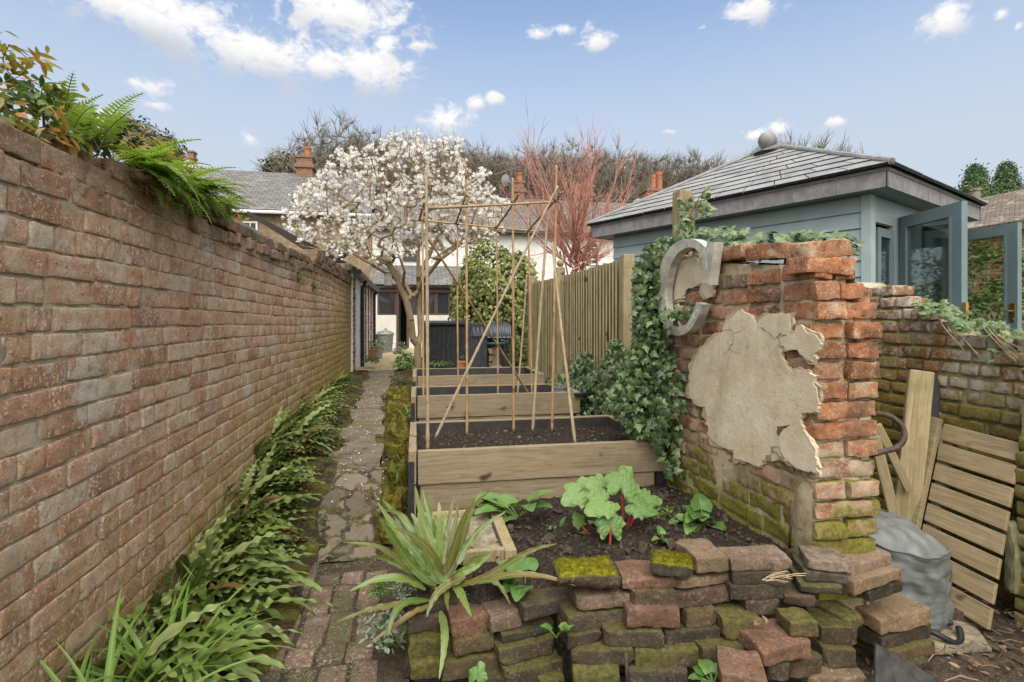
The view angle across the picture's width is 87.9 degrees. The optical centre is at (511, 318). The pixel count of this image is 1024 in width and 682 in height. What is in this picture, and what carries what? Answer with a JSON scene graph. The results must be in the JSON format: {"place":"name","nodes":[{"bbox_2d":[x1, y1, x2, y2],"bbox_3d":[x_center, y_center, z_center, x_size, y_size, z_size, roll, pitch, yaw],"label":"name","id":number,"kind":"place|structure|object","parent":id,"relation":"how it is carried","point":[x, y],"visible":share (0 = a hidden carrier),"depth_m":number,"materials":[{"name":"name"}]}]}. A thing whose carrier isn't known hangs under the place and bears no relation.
{"place":"outdoors","nodes":[
{"label":"outdoors","id":0,"kind":"place"},
{"bbox_2d":[185,371,370,681],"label":"border soil","id":1,"kind":"structure","parent":0,"point":[290,609],"depth_m":3.14,"materials":[{"name":"soil"}]},
{"bbox_2d":[39,578,265,681],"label":"strap leaved plant","id":2,"kind":"object","parent":1,"relation":"on","point":[111,663],"visible":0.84,"depth_m":1.58,"materials":[{"name":"green plant"}]},
{"bbox_2d":[72,595,286,681],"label":"harts tongue fern","id":3,"kind":"object","parent":1,"relation":"on","point":[171,631],"visible":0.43,"depth_m":1.80,"materials":[{"name":"green plant"}]},
{"bbox_2d":[66,567,309,681],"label":"strap leaved plant","id":4,"kind":"object","parent":1,"relation":"on","point":[129,649],"visible":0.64,"depth_m":1.77,"materials":[{"name":"green plant"}]},
{"bbox_2d":[123,626,269,681],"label":"harts tongue fern","id":5,"kind":"object","parent":1,"relation":"on","point":[224,646],"visible":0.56,"depth_m":1.75,"materials":[{"name":"green plant"}]},
{"bbox_2d":[117,543,289,639],"bbox_3d":[-1.297,1.159,2.101,0.538,0.336,0.661,0,0,22],"label":"harts tongue fern","id":6,"kind":"object","parent":1,"relation":"on","point":[197,579],"visible":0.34,"depth_m":2.22,"materials":[{"name":"green plant"}]},
{"bbox_2d":[114,565,332,681],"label":"harts tongue fern","id":7,"kind":"object","parent":1,"relation":"on","point":[242,668],"visible":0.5,"depth_m":1.92,"materials":[{"name":"green plant"}]},
{"bbox_2d":[160,520,324,628],"bbox_3d":[-1.186,1.155,2.350,0.699,0.415,0.700,0,0,6],"label":"harts tongue fern","id":8,"kind":"object","parent":1,"relation":"on","point":[191,561],"visible":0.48,"depth_m":2.36,"materials":[{"name":"green plant"}]},
{"bbox_2d":[192,494,326,600],"bbox_3d":[-1.308,1.124,2.656,0.680,0.455,0.803,0,0,-14],"label":"harts tongue fern","id":9,"kind":"object","parent":1,"relation":"on","point":[212,539],"visible":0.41,"depth_m":2.57,"materials":[{"name":"green plant"}]},
{"bbox_2d":[208,490,320,559],"bbox_3d":[-1.350,1.109,2.836,0.490,0.306,0.602,0,0,2],"label":"harts tongue fern","id":10,"kind":"object","parent":1,"relation":"on","point":[268,518],"visible":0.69,"depth_m":2.87,"materials":[{"name":"green plant"}]},
{"bbox_2d":[222,466,319,534],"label":"harts tongue fern","id":11,"kind":"object","parent":1,"relation":"on","point":[257,486],"visible":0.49,"depth_m":3.06,"materials":[{"name":"green plant"}]},
{"bbox_2d":[239,442,332,501],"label":"harts tongue fern","id":12,"kind":"object","parent":1,"relation":"on","point":[297,473],"visible":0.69,"depth_m":3.25,"materials":[{"name":"green plant"}]},
{"bbox_2d":[271,403,355,457],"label":"harts tongue fern","id":13,"kind":"object","parent":1,"relation":"on","point":[280,420],"visible":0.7,"depth_m":3.94,"materials":[{"name":"green plant"}]},
{"bbox_2d":[238,563,386,681],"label":"brick path","id":14,"kind":"structure","parent":0,"point":[293,662],"depth_m":2.18,"materials":[{"name":"brick"}]},
{"bbox_2d":[281,557,409,681],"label":"path soil","id":15,"kind":"structure","parent":0,"point":[391,667],"depth_m":2.26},
{"bbox_2d":[314,467,381,563],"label":"broken stone path","id":16,"kind":"structure","parent":0,"point":[355,503],"depth_m":3.21,"materials":[{"name":"stone"}]},
{"bbox_2d":[328,369,396,469],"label":"concrete path","id":17,"kind":"structure","parent":0,"point":[367,418],"depth_m":4.60,"materials":[{"name":"concrete"}]},
{"bbox_2d":[371,371,417,560],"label":"edge soil","id":18,"kind":"structure","parent":0,"point":[404,378],"depth_m":4.18,"materials":[{"name":"soil"}]},
{"bbox_2d":[0,0,1023,189],"label":"sky","id":19,"kind":"structure","parent":0,"point":[934,87],"materials":[{"name":"blue"}]},
{"bbox_2d":[352,357,745,681],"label":"ground","id":20,"kind":"structure","parent":0,"point":[407,369],"depth_m":9.73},
{"bbox_2d":[0,119,350,681],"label":"garden wall","id":21,"kind":"structure","parent":20,"relation":"on","point":[158,370],"depth_m":1.87,"materials":[{"name":"red brick"}]},
{"bbox_2d":[0,31,97,160],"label":"copper shrub","id":22,"kind":"object","parent":21,"relation":"on","point":[13,65],"visible":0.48,"depth_m":1.63,"materials":[{"name":"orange plant"}]},
{"bbox_2d":[0,72,111,157],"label":"green shrub","id":23,"kind":"object","parent":21,"relation":"on","point":[32,98],"visible":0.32,"depth_m":1.63,"materials":[{"name":"green plant"}]},
{"bbox_2d":[23,71,156,173],"bbox_3d":[-1.416,-0.604,1.805,0.350,0.358,0.465,0,0,-25],"label":"wall fern","id":24,"kind":"object","parent":21,"relation":"on","point":[112,124],"depth_m":1.73,"materials":[{"name":"plant"}]},
{"bbox_2d":[99,138,210,225],"bbox_3d":[-1.358,-0.549,2.060,0.439,0.308,0.430,0,0,-10],"label":"wall fern","id":25,"kind":"object","parent":21,"relation":"on","point":[155,181],"depth_m":2.03,"materials":[{"name":"plant"}]},
{"bbox_2d":[170,165,250,234],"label":"wall fern","id":26,"kind":"object","parent":21,"relation":"on","point":[208,184],"depth_m":2.40,"materials":[{"name":"plant"}]},
{"bbox_2d":[186,147,377,284],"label":"cottage","id":27,"kind":"structure","parent":20,"relation":"on","point":[267,192],"depth_m":20.01,"materials":[{"name":"stone"}]},
{"bbox_2d":[247,211,379,371],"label":"outbuilding","id":28,"kind":"structure","parent":20,"relation":"on","point":[363,314],"depth_m":9.81,"materials":[{"name":"brick"}]},
{"bbox_2d":[239,104,423,189],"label":"bare tree","id":29,"kind":"object","parent":20,"relation":"on","point":[321,144],"visible":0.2,"depth_m":44.44,"materials":[{"name":"brown plant"}]},
{"bbox_2d":[277,126,511,368],"bbox_3d":[-1.996,-1.227,8.388,4.092,4.273,2.536,0,0,2],"label":"magnolia tree","id":30,"kind":"object","parent":20,"relation":"on","point":[387,260],"visible":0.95,"depth_m":8.05,"materials":[{"name":"white plant"}]},
{"bbox_2d":[368,265,480,348],"bbox_3d":[-3.137,-0.433,19.130,3.803,3.166,2.237,0,0,-10],"label":"lean to porch","id":31,"kind":"object","parent":20,"relation":"on","point":[391,316],"visible":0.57,"depth_m":18.30,"materials":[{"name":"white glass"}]},
{"bbox_2d":[424,321,465,367],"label":"black store","id":32,"kind":"structure","parent":20,"relation":"on","point":[443,340],"depth_m":9.62,"materials":[{"name":"wood"}]},
{"bbox_2d":[413,366,544,385],"bbox_3d":[-0.452,0.845,6.591,1.534,0.401,0.979,0,0,-10],"label":"raised bed","id":33,"kind":"object","parent":20,"relation":"on","point":[476,376],"visible":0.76,"depth_m":6.21,"materials":[{"name":"wood"}]},
{"bbox_2d":[403,592,556,678],"bbox_3d":[0.443,1.264,2.167,1.738,0.403,0.203,0,0,-12],"label":"rubble","id":34,"kind":"object","parent":20,"relation":"on","point":[419,622],"visible":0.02,"depth_m":1.97,"materials":[{"name":"brick"}]},
{"bbox_2d":[468,322,511,366],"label":"log store","id":35,"kind":"structure","parent":20,"relation":"on","point":[476,330],"depth_m":9.79,"materials":[{"name":"metal"}]},
{"bbox_2d":[447,234,539,366],"bbox_3d":[-0.306,-0.295,11.235,2.174,3.191,2.062,0,0,-10],"label":"ivy bush","id":36,"kind":"object","parent":20,"relation":"on","point":[483,299],"visible":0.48,"depth_m":10.59,"materials":[{"name":"green plant"}]},
{"bbox_2d":[411,383,579,421],"bbox_3d":[-0.189,0.875,5.119,1.549,0.403,0.708,0,0,-10],"label":"raised bed","id":37,"kind":"object","parent":20,"relation":"on","point":[487,402],"visible":0.81,"depth_m":4.81,"materials":[{"name":"wood"}]},
{"bbox_2d":[372,160,633,289],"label":"cottage","id":38,"kind":"structure","parent":20,"relation":"on","point":[520,241],"depth_m":21.16,"materials":[{"name":"paint"}]},
{"bbox_2d":[408,415,664,520],"bbox_3d":[0.101,0.945,3.586,1.566,0.393,0.908,0,0,-10],"label":"raised bed","id":39,"kind":"object","parent":20,"relation":"on","point":[520,463],"visible":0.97,"depth_m":3.18,"materials":[{"name":"wood"}]},
{"bbox_2d":[414,164,576,448],"bbox_3d":[-0.176,-0.154,4.150,1.164,1.946,1.859,0,0,-10],"label":"cane frame","id":40,"kind":"object","parent":39,"relation":"on","point":[425,207],"visible":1,"depth_m":3.80,"materials":[{"name":"brown wood"}]},
{"bbox_2d":[497,94,665,274],"bbox_3d":[1.295,-2.381,11.431,3.695,4.493,3.910,0,0,-10],"label":"coral bark tree","id":41,"kind":"object","parent":20,"relation":"on","point":[577,255],"visible":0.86,"depth_m":11.27,"materials":[{"name":"plant"}]},
{"bbox_2d":[528,254,634,399],"bbox_3d":[0.676,0.081,6.629,0.144,1.742,4.025,0,0,-10],"label":"slatted fence","id":42,"kind":"object","parent":20,"relation":"on","point":[595,306],"visible":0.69,"depth_m":5.91,"materials":[{"name":"wood"}]},
{"bbox_2d":[545,338,627,415],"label":"shrub","id":43,"kind":"object","parent":20,"relation":"on","point":[582,377],"visible":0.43,"depth_m":4.85,"materials":[{"name":"green plant"}]},
{"bbox_2d":[415,485,804,681],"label":"soil bed","id":44,"kind":"object","parent":20,"relation":"on","point":[479,594],"visible":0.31,"depth_m":2.41,"materials":[{"name":"soil"}]},
{"bbox_2d":[336,487,574,678],"bbox_3d":[-0.181,0.930,1.994,0.840,0.570,0.426,0,0,12],"label":"phormium","id":45,"kind":"object","parent":44,"relation":"on","point":[429,555],"visible":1,"depth_m":1.99,"materials":[{"name":"green plant"}]},
{"bbox_2d":[417,509,516,564],"bbox_3d":[-0.234,1.028,2.524,0.420,0.053,0.530,0,0,-10],"label":"inspection cover","id":46,"kind":"object","parent":44,"relation":"on","point":[486,543],"visible":0.33,"depth_m":2.47,"materials":[{"name":"wood"}]},
{"bbox_2d":[475,668,503,681],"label":"loose brick","id":47,"kind":"object","parent":44,"relation":"on","point":[494,675],"visible":0.4,"depth_m":1.87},
{"bbox_2d":[440,649,498,681],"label":"loose brick","id":48,"kind":"object","parent":47,"relation":"on","point":[456,668],"visible":0.45,"depth_m":1.89,"materials":[{"name":"brick"}]},
{"bbox_2d":[451,628,494,656],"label":"loose brick","id":49,"kind":"object","parent":48,"relation":"on","point":[476,642],"visible":0.48,"depth_m":1.91,"materials":[{"name":"brick"}]},
{"bbox_2d":[446,591,487,636],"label":"loose brick","id":50,"kind":"object","parent":49,"relation":"on","point":[462,622],"visible":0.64,"depth_m":1.93,"materials":[{"name":"brick"}]},
{"bbox_2d":[470,490,553,527],"bbox_3d":[-0.024,0.980,2.760,0.455,0.158,0.286,0,0,22],"label":"arum","id":51,"kind":"object","parent":44,"relation":"on","point":[495,502],"visible":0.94,"depth_m":2.79,"materials":[{"name":"green plant"}]},
{"bbox_2d":[498,647,562,681],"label":"loose brick","id":52,"kind":"object","parent":44,"relation":"on","point":[528,670],"visible":0.59,"depth_m":1.89,"materials":[{"name":"brick"}]},
{"bbox_2d":[493,632,554,664],"bbox_3d":[0.040,1.199,1.966,0.229,0.063,0.126,0,0,-20],"label":"loose brick","id":53,"kind":"object","parent":52,"relation":"on","point":[512,652],"visible":0.73,"depth_m":1.91,"materials":[{"name":"brick"}]},
{"bbox_2d":[536,669,563,681],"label":"loose brick","id":54,"kind":"object","parent":52,"relation":"on","point":[557,675],"visible":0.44,"depth_m":1.87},
{"bbox_2d":[570,659,619,681],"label":"loose brick","id":55,"kind":"object","parent":54,"relation":"on","point":[580,672],"visible":0.57,"depth_m":1.82,"materials":[{"name":"brick"}]},
{"bbox_2d":[568,634,633,665],"bbox_3d":[0.314,1.177,1.907,0.224,0.066,0.134,0,0,0],"label":"loose brick","id":56,"kind":"object","parent":55,"relation":"on","point":[599,652],"visible":0.58,"depth_m":1.84,"materials":[{"name":"brick"}]},
{"bbox_2d":[557,616,600,649],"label":"loose brick","id":57,"kind":"object","parent":56,"relation":"on","point":[573,640],"visible":0.48,"depth_m":1.88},
{"bbox_2d":[557,599,623,632],"bbox_3d":[0.290,1.089,1.972,0.229,0.070,0.154,0,0,-10],"label":"loose brick","id":58,"kind":"object","parent":57,"relation":"on","point":[569,613],"visible":0.62,"depth_m":1.91,"materials":[{"name":"brick"}]},
{"bbox_2d":[569,586,629,610],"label":"loose brick","id":59,"kind":"object","parent":58,"relation":"on","point":[586,598],"visible":0.69,"depth_m":1.93,"materials":[{"name":"brick"}]},
{"bbox_2d":[552,554,621,588],"bbox_3d":[0.273,0.934,1.968,0.236,0.082,0.164,0,0,-5],"label":"loose brick","id":60,"kind":"object","parent":59,"relation":"on","point":[599,572],"visible":1,"depth_m":1.91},
{"bbox_2d":[508,586,570,621],"bbox_3d":[0.107,1.071,2.040,0.225,0.061,0.168,0,0,-25],"label":"loose brick","id":61,"kind":"object","parent":44,"relation":"on","point":[530,604],"visible":0.58,"depth_m":1.98,"materials":[{"name":"brick"}]},
{"bbox_2d":[560,465,661,544],"bbox_3d":[0.481,0.955,2.530,0.532,0.456,0.330,0,0,-10],"label":"rhubarb","id":62,"kind":"object","parent":44,"relation":"on","point":[602,508],"visible":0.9,"depth_m":2.49,"materials":[{"name":"green plant"}]},
{"bbox_2d":[547,133,680,199],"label":"bare tree","id":63,"kind":"object","parent":20,"relation":"on","point":[612,170],"visible":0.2,"depth_m":49.85,"materials":[{"name":"brown plant"}]},
{"bbox_2d":[622,661,687,681],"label":"loose brick","id":64,"kind":"object","parent":20,"relation":"on","point":[660,674],"visible":0.51,"depth_m":1.82,"materials":[{"name":"brick"}]},
{"bbox_2d":[632,642,698,666],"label":"loose brick","id":65,"kind":"object","parent":64,"relation":"on","point":[682,654],"visible":0.59,"depth_m":1.85,"materials":[{"name":"brick"}]},
{"bbox_2d":[600,622,664,647],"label":"loose brick","id":66,"kind":"object","parent":65,"relation":"on","point":[620,634],"visible":0.59,"depth_m":1.86,"materials":[{"name":"brick"}]},
{"bbox_2d":[622,600,679,627],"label":"loose brick","id":67,"kind":"object","parent":66,"relation":"on","point":[659,616],"visible":0.64,"depth_m":1.88,"materials":[{"name":"brick"}]},
{"bbox_2d":[627,587,675,604],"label":"loose brick","id":68,"kind":"object","parent":67,"relation":"on","point":[654,596],"visible":0.48,"depth_m":1.91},
{"bbox_2d":[614,559,675,588],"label":"loose brick","id":69,"kind":"object","parent":68,"relation":"on","point":[635,574],"visible":0.76,"depth_m":1.93,"materials":[{"name":"brick"}]},
{"bbox_2d":[661,622,719,644],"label":"loose brick","id":70,"kind":"object","parent":65,"relation":"on","point":[681,633],"visible":0.42,"depth_m":1.89,"materials":[{"name":"brick"}]},
{"bbox_2d":[679,604,716,627],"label":"loose brick","id":71,"kind":"object","parent":70,"relation":"on","point":[698,617],"visible":0.58,"depth_m":1.91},
{"bbox_2d":[673,583,729,607],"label":"loose brick","id":72,"kind":"object","parent":71,"relation":"on","point":[703,596],"visible":0.44,"depth_m":1.95,"materials":[{"name":"brick"}]},
{"bbox_2d":[674,570,728,588],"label":"loose brick","id":73,"kind":"object","parent":72,"relation":"on","point":[702,579],"visible":0.33,"depth_m":1.97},
{"bbox_2d":[674,538,728,572],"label":"loose brick","id":74,"kind":"object","parent":73,"relation":"on","point":[707,555],"visible":0.92,"depth_m":1.97,"materials":[{"name":"brick"}]},
{"bbox_2d":[695,634,744,662],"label":"loose brick","id":75,"kind":"object","parent":20,"relation":"on","point":[706,648],"visible":0.36,"depth_m":1.86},
{"bbox_2d":[712,602,761,639],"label":"loose brick","id":76,"kind":"object","parent":75,"relation":"on","point":[733,619],"visible":0.74,"depth_m":1.90,"materials":[{"name":"brick"}]},
{"bbox_2d":[733,598,779,614],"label":"loose brick","id":77,"kind":"object","parent":76,"relation":"on","point":[765,607],"visible":0.38,"depth_m":1.95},
{"bbox_2d":[723,579,783,599],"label":"loose brick","id":78,"kind":"object","parent":77,"relation":"on","point":[753,592],"visible":0.51,"depth_m":1.95,"materials":[{"name":"brick"}]},
{"bbox_2d":[727,568,790,585],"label":"loose brick","id":79,"kind":"object","parent":78,"relation":"on","point":[745,577],"visible":0.45,"depth_m":1.95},
{"bbox_2d":[717,544,791,571],"bbox_3d":[0.917,0.907,2.014,0.233,0.051,0.125,0,0,-2],"label":"loose brick","id":80,"kind":"object","parent":79,"relation":"on","point":[763,557],"visible":0.89,"depth_m":1.96,"materials":[{"name":"brick"}]},
{"bbox_2d":[716,644,767,681],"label":"loose brick","id":81,"kind":"object","parent":20,"relation":"on","point":[735,665],"visible":1,"depth_m":1.70,"materials":[{"name":"brick"}]},
{"bbox_2d":[655,238,882,609],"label":"ruined wall","id":82,"kind":"structure","parent":20,"relation":"on","point":[777,366],"depth_m":2.26,"materials":[{"name":"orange brick"}]},
{"bbox_2d":[605,234,696,481],"bbox_3d":[0.863,0.204,3.320,0.586,1.545,0.766,0,0,16],"label":"ivy","id":83,"kind":"object","parent":82,"relation":"attached to","point":[639,405],"visible":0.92,"depth_m":3.24,"materials":[{"name":"green plant"}]},
{"bbox_2d":[657,239,723,335],"bbox_3d":[0.978,-0.175,2.976,0.052,0.542,0.647,0,0,-10],"label":"letter sign","id":84,"kind":"object","parent":82,"relation":"attached to","point":[710,253],"visible":0.93,"depth_m":2.91,"materials":[{"name":"metal"}]},
{"bbox_2d":[679,225,864,261],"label":"ivy","id":85,"kind":"object","parent":82,"relation":"attached to","point":[732,238],"visible":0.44,"depth_m":2.61,"materials":[{"name":"green plant"}]},
{"bbox_2d":[586,131,1021,335],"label":"summerhouse","id":86,"kind":"structure","parent":20,"relation":"on","point":[908,225],"depth_m":5.22,"materials":[{"name":"grey paint"}]},
{"bbox_2d":[898,201,967,321],"bbox_3d":[3.832,-0.050,4.878,0.060,1.900,0.765,0,0,1],"label":"door","id":87,"kind":"structure","parent":86,"relation":"in","point":[933,243],"depth_m":4.79,"materials":[{"name":"blue paint"}]},
{"bbox_2d":[968,222,1021,335],"bbox_3d":[5.064,-0.040,5.744,0.114,1.880,0.730,0,0,-9],"label":"door","id":88,"kind":"structure","parent":86,"relation":"in","point":[1012,232],"depth_m":5.44,"materials":[{"name":"grey paint"}]},
{"bbox_2d":[798,665,866,681],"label":"loose brick","id":89,"kind":"object","parent":20,"relation":"on","point":[840,674],"visible":0.29,"depth_m":1.86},
{"bbox_2d":[789,649,821,677],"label":"loose brick","id":90,"kind":"object","parent":89,"relation":"on","point":[801,668],"visible":0.38,"depth_m":1.84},
{"bbox_2d":[746,650,789,680],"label":"loose brick","id":91,"kind":"object","parent":90,"relation":"on","point":[779,672],"visible":0.38,"depth_m":1.78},
{"bbox_2d":[737,618,811,665],"bbox_3d":[0.914,1.127,1.862,0.213,0.063,0.173,0,0,-10],"label":"loose brick","id":92,"kind":"object","parent":91,"relation":"on","point":[772,642],"visible":0.8,"depth_m":1.80,"materials":[{"name":"brick"}]},
{"bbox_2d":[808,637,856,667],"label":"loose brick","id":93,"kind":"object","parent":89,"relation":"on","point":[835,655],"visible":0.57,"depth_m":1.90,"materials":[{"name":"brick"}]},
{"bbox_2d":[805,607,856,645],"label":"loose brick","id":94,"kind":"object","parent":93,"relation":"on","point":[832,629],"visible":0.78,"depth_m":1.93,"materials":[{"name":"brick"}]},
{"bbox_2d":[855,282,1023,603],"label":"yard wall","id":95,"kind":"structure","parent":20,"relation":"on","point":[978,395],"depth_m":3.02,"materials":[{"name":"brick"}]},
{"bbox_2d":[909,295,1023,369],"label":"ivy","id":96,"kind":"object","parent":95,"relation":"attached to","point":[959,323],"visible":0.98,"depth_m":2.86,"materials":[{"name":"green plant"}]},
{"bbox_2d":[968,188,1023,309],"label":"old barn","id":97,"kind":"structure","parent":20,"relation":"on","point":[1002,208],"depth_m":13.31,"materials":[{"name":"tile"}]},
{"bbox_2d":[968,236,1023,334],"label":"laurel bush","id":98,"kind":"object","parent":20,"relation":"on","point":[994,297],"visible":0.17,"depth_m":7.29,"materials":[{"name":"green plant"}]},
{"bbox_2d":[1002,387,1023,629],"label":"brick pier","id":99,"kind":"structure","parent":20,"relation":"on","point":[1014,564],"depth_m":2.53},
{"bbox_2d":[852,583,1023,681],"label":"yard dirt","id":100,"kind":"structure","parent":0,"point":[1002,619],"depth_m":2.25,"materials":[{"name":"soil"}]},
{"bbox_2d":[873,642,933,681],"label":"slate offcut","id":101,"kind":"object","parent":100,"relation":"on","point":[889,666],"visible":1,"depth_m":1.85,"materials":[{"name":"stone"}]},
{"bbox_2d":[894,369,934,520],"bbox_3d":[2.223,0.709,2.941,0.118,0.853,0.064,8,-9,28],"label":"timber sleeper","id":102,"kind":"object","parent":100,"relation":"on","point":[916,416],"visible":0.71,"depth_m":2.92,"materials":[{"name":"wood"}]},
{"bbox_2d":[905,656,928,670],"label":"loose brick","id":103,"kind":"object","parent":100,"relation":"on","point":[921,662],"visible":0.22,"depth_m":2.08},
{"bbox_2d":[856,638,934,659],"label":"loose brick","id":104,"kind":"object","parent":103,"relation":"on","point":[915,648],"visible":0.3,"depth_m":2.10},
{"bbox_2d":[857,623,930,648],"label":"loose brick","id":105,"kind":"object","parent":104,"relation":"on","point":[866,634],"visible":0.47,"depth_m":2.12,"materials":[{"name":"brick"}]},
{"bbox_2d":[855,592,930,634],"bbox_3d":[1.533,1.201,2.195,0.282,0.071,0.209,0,0,-16],"label":"loose brick","id":106,"kind":"object","parent":105,"relation":"on","point":[897,612],"visible":0.59,"depth_m":2.12,"materials":[{"name":"brick"}]},
{"bbox_2d":[854,581,1023,681],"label":"leaf litter","id":107,"kind":"object","parent":100,"relation":"on","point":[974,662],"visible":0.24,"depth_m":2.26,"materials":[{"name":"plant"}]},
{"bbox_2d":[911,416,1020,629],"bbox_3d":[2.278,0.975,2.697,0.420,0.854,0.564,0,0,-10],"label":"leaning panel","id":108,"kind":"object","parent":100,"relation":"on","point":[946,476],"visible":0.8,"depth_m":2.64,"materials":[{"name":"wood"}]},
{"bbox_2d":[928,620,991,654],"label":"yard paving","id":109,"kind":"structure","parent":0,"point":[971,631],"depth_m":2.35,"materials":[{"name":"stone"}]},
{"bbox_2d":[869,508,954,630],"bbox_3d":[1.843,1.201,2.610,0.497,0.498,0.472,0,0,-10],"label":"rubble bag","id":110,"kind":"object","parent":109,"relation":"on","point":[920,559],"visible":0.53,"depth_m":2.42,"materials":[{"name":"grey plastic"}]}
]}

